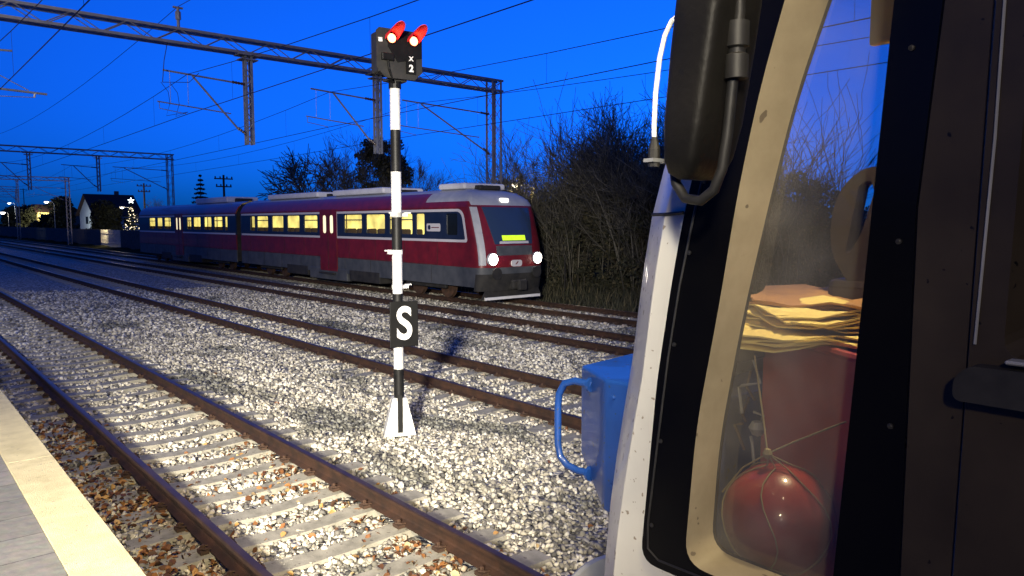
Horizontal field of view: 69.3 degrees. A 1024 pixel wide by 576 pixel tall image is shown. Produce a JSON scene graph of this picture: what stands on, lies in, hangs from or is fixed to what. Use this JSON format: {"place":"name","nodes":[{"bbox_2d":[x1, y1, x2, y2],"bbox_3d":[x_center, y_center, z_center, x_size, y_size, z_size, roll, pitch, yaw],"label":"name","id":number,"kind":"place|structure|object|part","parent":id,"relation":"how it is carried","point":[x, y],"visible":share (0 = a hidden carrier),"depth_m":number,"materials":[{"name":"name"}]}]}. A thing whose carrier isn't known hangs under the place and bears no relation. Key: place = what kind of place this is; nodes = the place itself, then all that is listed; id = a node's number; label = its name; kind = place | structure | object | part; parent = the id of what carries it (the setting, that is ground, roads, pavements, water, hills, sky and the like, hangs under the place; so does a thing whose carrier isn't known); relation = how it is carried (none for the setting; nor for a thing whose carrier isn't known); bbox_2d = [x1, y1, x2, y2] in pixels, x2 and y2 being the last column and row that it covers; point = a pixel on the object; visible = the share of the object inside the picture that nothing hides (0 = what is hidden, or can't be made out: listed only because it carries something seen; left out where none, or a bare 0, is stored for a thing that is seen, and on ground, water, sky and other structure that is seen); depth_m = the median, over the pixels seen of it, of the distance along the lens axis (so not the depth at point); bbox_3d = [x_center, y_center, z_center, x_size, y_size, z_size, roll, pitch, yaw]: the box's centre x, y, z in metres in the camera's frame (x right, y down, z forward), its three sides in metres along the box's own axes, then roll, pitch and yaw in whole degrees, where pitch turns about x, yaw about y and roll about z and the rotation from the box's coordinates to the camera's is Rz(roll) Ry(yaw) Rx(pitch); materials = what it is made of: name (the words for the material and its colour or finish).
{"place":"outdoors","nodes":[
{"label":"outdoors","id":0,"kind":"place"},
{"bbox_2d":[0,455,67,575],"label":"platform paving","id":1,"kind":"structure","parent":0,"point":[26,549],"depth_m":4.76,"materials":[{"name":"grey tile"}]},
{"bbox_2d":[0,241,636,575],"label":"ballast bed","id":2,"kind":"object","parent":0,"point":[12,279],"visible":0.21,"depth_m":11.06,"materials":[{"name":"grey gravel"}]},
{"bbox_2d":[0,287,552,575],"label":"railway track","id":3,"kind":"structure","parent":2,"relation":"on","point":[232,556],"depth_m":7.97,"materials":[{"name":"concrete"}]},
{"bbox_2d":[554,0,1023,575],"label":"rail vehicle","id":4,"kind":"object","parent":3,"relation":"on","point":[914,464],"visible":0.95,"depth_m":1.21,"materials":[{"name":"black metal"}]},
{"bbox_2d":[721,355,845,575],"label":"netted ball","id":5,"kind":"object","parent":4,"relation":"hanging from","point":[778,515],"visible":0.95,"depth_m":1.53,"materials":[{"name":"brown plastic"}]},
{"bbox_2d":[740,325,858,352],"bbox_3d":[0.750,0.114,1.763,0.431,0.064,0.379,2,5,20],"label":"paper sheet","id":6,"kind":"object","parent":4,"relation":"on","point":[778,340],"visible":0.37,"depth_m":1.66,"materials":[{"name":"beige paper"}]},
{"bbox_2d":[745,307,859,334],"bbox_3d":[0.827,0.073,1.905,0.371,0.055,0.444,4,7,40],"label":"paper sheet","id":7,"kind":"object","parent":6,"relation":"on","point":[753,319],"visible":0.05,"depth_m":1.80,"materials":[{"name":"beige paper"}]},
{"bbox_2d":[747,294,860,329],"bbox_3d":[0.789,0.060,1.838,0.387,0.061,0.356,0,5,0],"label":"paper sheet","id":8,"kind":"object","parent":7,"relation":"on","point":[795,318],"visible":0.51,"depth_m":1.70,"materials":[{"name":"beige paper"}]},
{"bbox_2d":[749,284,861,318],"bbox_3d":[0.865,0.032,2.021,0.408,0.064,0.546,3,6,28],"label":"paper sheet","id":9,"kind":"object","parent":8,"relation":"on","point":[788,296],"visible":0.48,"depth_m":1.90,"materials":[{"name":"beige paper"}]},
{"bbox_3d":[1.064,-0.060,0.679,0.102,1.480,1.142,-4,7,-41],"label":"cab door","id":10,"kind":"part","parent":4,"relation":"part of","materials":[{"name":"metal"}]},
{"bbox_2d":[0,252,581,442],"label":"railway track","id":11,"kind":"structure","parent":2,"relation":"on","point":[506,402],"depth_m":15.78,"materials":[{"name":"brown metal"}]},
{"bbox_2d":[33,338,592,575],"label":"fallen leaves","id":12,"kind":"object","parent":2,"relation":"on","point":[144,551],"visible":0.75,"depth_m":7.18,"materials":[{"name":"brown plant"}]},
{"bbox_2d":[0,242,634,359],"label":"railway track","id":13,"kind":"structure","parent":2,"relation":"on","point":[526,335],"depth_m":24.45,"materials":[{"name":"brown metal"}]},
{"bbox_2d":[0,238,637,329],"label":"railway track","id":14,"kind":"structure","parent":2,"relation":"on","point":[616,320],"depth_m":30.58,"materials":[{"name":"metal"}]},
{"bbox_2d":[139,196,261,269],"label":"railcar","id":15,"kind":"object","parent":14,"relation":"on","point":[204,230],"visible":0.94,"depth_m":46.12,"materials":[{"name":"red"}]},
{"bbox_2d":[174,214,183,256],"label":"door","id":16,"kind":"structure","parent":15,"relation":"in","point":[179,246],"depth_m":48.39,"materials":[{"name":"red"}]},
{"bbox_2d":[240,183,541,300],"bbox_3d":[-6.922,-2.289,33.381,3.075,4.185,22.220,-4,7,-41],"label":"railcar","id":17,"kind":"object","parent":14,"relation":"on","point":[481,239],"visible":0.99,"depth_m":27.96,"materials":[{"name":"red metal"}]},
{"bbox_2d":[319,209,337,273],"bbox_3d":[-8.122,-2.042,32.628,0.250,2.805,1.560,-4,7,-41],"label":"door","id":18,"kind":"structure","parent":17,"relation":"in","point":[328,218],"depth_m":32.60,"materials":[{"name":"red metal"}]},
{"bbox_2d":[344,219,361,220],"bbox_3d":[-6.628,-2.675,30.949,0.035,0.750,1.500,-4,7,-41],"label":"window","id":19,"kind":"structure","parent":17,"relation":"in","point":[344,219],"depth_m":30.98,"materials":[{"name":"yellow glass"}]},
{"bbox_2d":[447,213,456,234],"bbox_3d":[-2.061,-2.211,25.698,0.007,0.750,0.650,-4,7,-41],"label":"window","id":20,"kind":"structure","parent":17,"relation":"in","point":[451,217],"depth_m":25.71,"materials":[{"name":"black glass"}]},
{"bbox_2d":[371,21,427,436],"bbox_3d":[-1.397,-0.643,9.465,0.616,5.218,0.646,-2,6,-25],"label":"signal post","id":21,"kind":"object","parent":2,"relation":"on","point":[396,55],"visible":1,"depth_m":9.53,"materials":[{"name":"metal"}]},
{"bbox_2d":[0,235,842,311],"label":"verge","id":22,"kind":"structure","parent":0,"point":[114,248],"depth_m":79.84,"materials":[{"name":"green plant"}]},
{"bbox_2d":[0,205,20,226],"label":"round tree","id":23,"kind":"object","parent":22,"relation":"on","point":[10,210],"visible":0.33,"depth_m":202.34,"materials":[{"name":"green plant"}]},
{"bbox_2d":[0,189,20,237],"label":"catenary portal","id":24,"kind":"object","parent":22,"relation":"on","point":[16,206],"visible":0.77,"depth_m":137.69,"materials":[{"name":"metal"}]},
{"bbox_2d":[13,204,43,226],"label":"round tree","id":25,"kind":"object","parent":22,"relation":"on","point":[28,214],"visible":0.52,"depth_m":187.52,"materials":[{"name":"green plant"}]},
{"bbox_2d":[28,220,40,227],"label":"round tree","id":26,"kind":"object","parent":22,"relation":"on","point":[34,224],"visible":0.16,"depth_m":173.11,"materials":[{"name":"green plant"}]},
{"bbox_2d":[0,175,72,244],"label":"catenary portal","id":27,"kind":"object","parent":22,"relation":"on","point":[69,201],"visible":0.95,"depth_m":102.11,"materials":[{"name":"metal"}]},
{"bbox_2d":[31,202,51,220],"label":"house","id":28,"kind":"structure","parent":22,"relation":"on","point":[44,210],"depth_m":188.72,"materials":[{"name":"tile"}]},
{"bbox_2d":[38,214,57,227],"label":"round tree","id":29,"kind":"object","parent":22,"relation":"on","point":[42,218],"visible":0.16,"depth_m":159.51,"materials":[{"name":"green plant"}]},
{"bbox_2d":[44,201,55,227],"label":"street lamp","id":30,"kind":"object","parent":22,"relation":"on","point":[54,211],"visible":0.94,"depth_m":137.37,"materials":[{"name":"metal"}]},
{"bbox_2d":[44,195,79,228],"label":"round tree","id":31,"kind":"object","parent":22,"relation":"on","point":[59,204],"visible":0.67,"depth_m":138.53,"materials":[{"name":"green plant"}]},
{"bbox_2d":[0,226,139,248],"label":"board fence","id":32,"kind":"object","parent":22,"relation":"on","point":[130,239],"visible":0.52,"depth_m":104.38,"materials":[{"name":"beige"}]},
{"bbox_2d":[0,144,174,205],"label":"catenary portal","id":33,"kind":"object","parent":22,"relation":"on","point":[167,158],"visible":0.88,"depth_m":63.67,"materials":[{"name":"metal"}]},
{"bbox_2d":[89,199,124,241],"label":"round tree","id":34,"kind":"object","parent":22,"relation":"on","point":[106,216],"visible":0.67,"depth_m":109.95,"materials":[{"name":"green plant"}]},
{"bbox_2d":[116,198,138,242],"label":"lit fir tree","id":35,"kind":"object","parent":22,"relation":"on","point":[131,223],"visible":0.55,"depth_m":100.60,"materials":[{"name":"green plant"}]},
{"bbox_2d":[137,183,150,207],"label":"utility pole","id":36,"kind":"object","parent":22,"relation":"on","point":[144,191],"visible":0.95,"depth_m":106.20,"materials":[{"name":"brown wood"}]},
{"bbox_2d":[133,198,164,221],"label":"bare tree","id":37,"kind":"object","parent":22,"relation":"on","point":[154,202],"visible":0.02,"depth_m":102.58,"materials":[{"name":"brown plant"}]},
{"bbox_2d":[192,174,207,203],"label":"conifer","id":38,"kind":"object","parent":22,"relation":"on","point":[200,184],"visible":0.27,"depth_m":87.94,"materials":[{"name":"green plant"}]},
{"bbox_2d":[214,175,232,196],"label":"utility pole","id":39,"kind":"object","parent":22,"relation":"on","point":[224,179],"visible":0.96,"depth_m":76.79,"materials":[{"name":"brown wood"}]},
{"bbox_2d":[0,0,503,190],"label":"catenary portal","id":40,"kind":"object","parent":22,"relation":"on","point":[376,99],"visible":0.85,"depth_m":25.39,"materials":[{"name":"metal"}]},
{"bbox_2d":[0,0,89,88],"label":"overhead line","id":41,"kind":"object","parent":40,"relation":"hanging from","point":[45,43],"visible":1,"depth_m":15.24,"materials":[{"name":"black metal"}]},
{"bbox_2d":[0,0,189,133],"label":"feeder wire","id":42,"kind":"object","parent":40,"relation":"attached to","point":[107,65],"visible":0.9,"depth_m":30.82,"materials":[{"name":"black metal"}]},
{"bbox_2d":[161,43,198,115],"bbox_3d":[-10.434,-6.633,23.491,1.269,2.360,0.374,0,5,5],"label":"jumper cable","id":43,"kind":"object","parent":40,"relation":"hanging from","point":[172,86],"visible":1,"depth_m":23.47,"materials":[{"name":"grey metal"}]},
{"bbox_2d":[2,0,532,177],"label":"overhead line","id":44,"kind":"object","parent":40,"relation":"hanging from","point":[286,81],"visible":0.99,"depth_m":18.40,"materials":[{"name":"black metal"}]},
{"bbox_2d":[0,7,870,195],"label":"overhead line","id":45,"kind":"object","parent":40,"relation":"hanging from","point":[455,101],"visible":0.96,"depth_m":20.73,"materials":[{"name":"black metal"}]},
{"bbox_2d":[5,37,886,200],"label":"overhead line","id":46,"kind":"object","parent":40,"relation":"hanging from","point":[477,113],"visible":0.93,"depth_m":26.70,"materials":[{"name":"black metal"}]},
{"bbox_2d":[256,147,328,199],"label":"bare tree","id":47,"kind":"object","parent":22,"relation":"on","point":[293,173],"visible":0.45,"depth_m":65.86,"materials":[{"name":"brown plant"}]},
{"bbox_2d":[292,144,372,191],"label":"bare tree","id":48,"kind":"object","parent":22,"relation":"on","point":[322,183],"visible":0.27,"depth_m":62.33,"materials":[{"name":"brown plant"}]},
{"bbox_2d":[305,128,465,191],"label":"ivy clad tree","id":49,"kind":"object","parent":22,"relation":"on","point":[380,161],"visible":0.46,"depth_m":56.45,"materials":[{"name":"green plant"}]},
{"bbox_2d":[376,168,417,187],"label":"bare tree","id":50,"kind":"object","parent":22,"relation":"on","point":[389,182],"visible":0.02,"depth_m":51.64,"materials":[{"name":"brown plant"}]},
{"bbox_2d":[275,269,640,311],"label":"verge grass","id":51,"kind":"structure","parent":22,"relation":"on","point":[613,295],"depth_m":29.21,"materials":[{"name":"green plant"}]},
{"bbox_2d":[441,136,573,238],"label":"tall shrub","id":52,"kind":"object","parent":22,"relation":"on","point":[504,171],"visible":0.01,"depth_m":34.36,"materials":[{"name":"brown plant"}]},
{"bbox_2d":[516,177,568,268],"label":"bare tree","id":53,"kind":"object","parent":22,"relation":"on","point":[547,224],"visible":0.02,"depth_m":35.15,"materials":[{"name":"brown plant"}]},
{"bbox_2d":[451,119,640,280],"bbox_3d":[1.477,-3.751,33.852,9.176,7.816,8.488,2,5,19],"label":"bare tree","id":54,"kind":"object","parent":22,"relation":"on","point":[520,178],"visible":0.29,"depth_m":33.12,"materials":[{"name":"brown plant"}]},
{"bbox_2d":[484,116,613,280],"bbox_3d":[3.455,-4.055,35.585,9.090,8.478,5.900,3,6,32],"label":"tall shrub","id":55,"kind":"object","parent":22,"relation":"on","point":[572,208],"visible":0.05,"depth_m":35.76,"materials":[{"name":"brown plant"}]},
{"bbox_2d":[496,126,605,282],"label":"tall shrub","id":56,"kind":"object","parent":22,"relation":"on","point":[543,260],"visible":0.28,"depth_m":33.23,"materials":[{"name":"brown plant"}]},
{"bbox_2d":[511,101,650,289],"bbox_3d":[3.251,-3.873,32.538,8.358,8.748,5.664,-4,7,-40],"label":"tall shrub","id":57,"kind":"object","parent":22,"relation":"on","point":[569,242],"visible":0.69,"depth_m":31.46,"materials":[{"name":"brown plant"}]},
{"bbox_2d":[524,88,651,280],"bbox_3d":[4.396,-4.693,35.221,9.016,9.580,8.952,-1,5,-11],"label":"bare tree","id":58,"kind":"object","parent":22,"relation":"on","point":[584,143],"visible":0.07,"depth_m":34.00,"materials":[{"name":"brown plant"}]},
{"bbox_2d":[517,86,660,291],"bbox_3d":[4.270,-3.941,30.174,5.874,9.276,9.050,3,6,27],"label":"tall shrub","id":59,"kind":"object","parent":22,"relation":"on","point":[604,276],"visible":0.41,"depth_m":30.56,"materials":[{"name":"brown plant"}]},
{"bbox_2d":[516,96,664,266],"bbox_3d":[4.787,-4.303,34.583,10.384,8.844,9.605,-4,7,-42],"label":"bare tree","id":60,"kind":"object","parent":22,"relation":"on","point":[586,144],"visible":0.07,"depth_m":31.68,"materials":[{"name":"brown plant"}]},
{"bbox_2d":[529,119,662,288],"bbox_3d":[5.471,-3.839,32.918,9.235,8.276,7.785,-2,6,-25],"label":"bare tree","id":61,"kind":"object","parent":22,"relation":"on","point":[579,177],"visible":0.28,"depth_m":30.89,"materials":[{"name":"brown plant"}]},
{"bbox_2d":[533,72,663,292],"bbox_3d":[4.607,-3.532,29.475,6.818,8.579,7.645,1,5,11],"label":"tall shrub","id":62,"kind":"object","parent":22,"relation":"on","point":[634,265],"visible":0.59,"depth_m":29.04,"materials":[{"name":"brown plant"}]},
{"bbox_2d":[556,142,661,284],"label":"tall shrub","id":63,"kind":"object","parent":22,"relation":"on","point":[614,240],"visible":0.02,"depth_m":32.65,"materials":[{"name":"brown plant"}]},
{"bbox_2d":[594,120,664,213],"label":"tall shrub","id":64,"kind":"object","parent":22,"relation":"on","point":[640,168],"visible":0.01,"depth_m":26.35,"materials":[{"name":"brown plant"}]},
{"bbox_2d":[618,114,663,279],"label":"tall shrub","id":65,"kind":"object","parent":22,"relation":"on","point":[630,177],"visible":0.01,"depth_m":30.41,"materials":[{"name":"brown plant"}]},
{"bbox_2d":[622,110,663,257],"bbox_3d":[7.921,-4.346,34.044,8.532,9.065,8.471,-1,5,-12],"label":"bare tree","id":66,"kind":"object","parent":22,"relation":"on","point":[651,167],"visible":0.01,"depth_m":32.40,"materials":[{"name":"brown plant"}]},
{"bbox_2d":[557,81,801,241],"bbox_3d":[6.461,-3.943,30.495,10.384,8.844,9.605,-5,7,-43],"label":"bare tree","id":67,"kind":"object","parent":22,"relation":"on","point":[643,180],"visible":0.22,"depth_m":28.14,"materials":[{"name":"brown plant"}]},
{"bbox_2d":[541,255,833,292],"bbox_3d":[-5.303,-1.190,39.719,0.052,1.950,50.660,-4,7,-41],"label":"wire fence","id":68,"kind":"object","parent":22,"relation":"on","point":[764,274],"visible":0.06,"depth_m":28.81,"materials":[{"name":"grey metal"}]},
{"bbox_2d":[648,138,832,200],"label":"tall shrub","id":69,"kind":"object","parent":22,"relation":"on","point":[780,171],"visible":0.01,"depth_m":26.62,"materials":[{"name":"brown plant"}]},
{"bbox_2d":[637,96,860,299],"bbox_3d":[8.690,-2.969,26.476,7.078,7.917,6.312,-2,5,-23],"label":"tall shrub","id":70,"kind":"object","parent":22,"relation":"on","point":[779,201],"visible":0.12,"depth_m":25.75,"materials":[{"name":"brown plant"}]},
{"bbox_2d":[630,143,873,252],"bbox_3d":[9.862,-4.199,32.605,10.158,9.104,8.564,-3,6,-26],"label":"bare tree","id":71,"kind":"object","parent":22,"relation":"on","point":[777,190],"visible":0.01,"depth_m":31.30,"materials":[{"name":"brown plant"}]},
{"bbox_2d":[661,103,880,290],"bbox_3d":[9.713,-3.704,28.526,5.508,9.074,8.485,-4,6,-39],"label":"tall shrub","id":72,"kind":"object","parent":22,"relation":"on","point":[811,165],"visible":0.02,"depth_m":27.12,"materials":[{"name":"brown plant"}]},
{"bbox_2d":[757,120,851,269],"bbox_3d":[9.196,-3.639,29.343,7.950,8.447,7.893,-1,5,-13],"label":"bare tree","id":73,"kind":"object","parent":22,"relation":"on","point":[827,180],"visible":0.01,"depth_m":28.29,"materials":[{"name":"brown plant"}]},
{"bbox_2d":[751,52,879,294],"bbox_3d":[10.141,-3.369,25.085,8.956,9.088,6.070,-2,5,-23],"label":"tall shrub","id":74,"kind":"object","parent":22,"relation":"on","point":[789,242],"visible":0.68,"depth_m":24.17,"materials":[{"name":"brown plant"}]},
{"bbox_2d":[761,110,876,287],"bbox_3d":[11.242,-3.248,27.250,8.222,8.383,7.332,0,5,3],"label":"tall shrub","id":75,"kind":"object","parent":22,"relation":"on","point":[810,240],"visible":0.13,"depth_m":26.84,"materials":[{"name":"brown plant"}]},
{"bbox_2d":[0,0,888,223],"label":"sky","id":76,"kind":"structure","parent":0,"point":[69,59],"materials":[{"name":"blue"}]},
{"label":"ground","id":77,"kind":"structure","parent":0,"visible":0},
{"bbox_2d":[0,389,145,575],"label":"platform edge","id":78,"kind":"object","parent":77,"relation":"on","point":[83,540],"visible":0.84,"depth_m":5.26,"materials":[{"name":"concrete"}]},
{"bbox_2d":[73,207,79,226],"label":"house","id":79,"kind":"structure","parent":77,"relation":"on","point":[77,220],"depth_m":223.73,"materials":[{"name":"grey"}]},
{"bbox_2d":[75,191,140,229],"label":"house","id":80,"kind":"structure","parent":77,"relation":"on","point":[84,211],"depth_m":133.32,"materials":[{"name":"tile"}]},
{"bbox_2d":[541,201,869,257],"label":"distant scrub","id":81,"kind":"object","parent":77,"relation":"on","point":[829,247],"visible":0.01,"depth_m":67.79,"materials":[{"name":"plant"}]}
]}

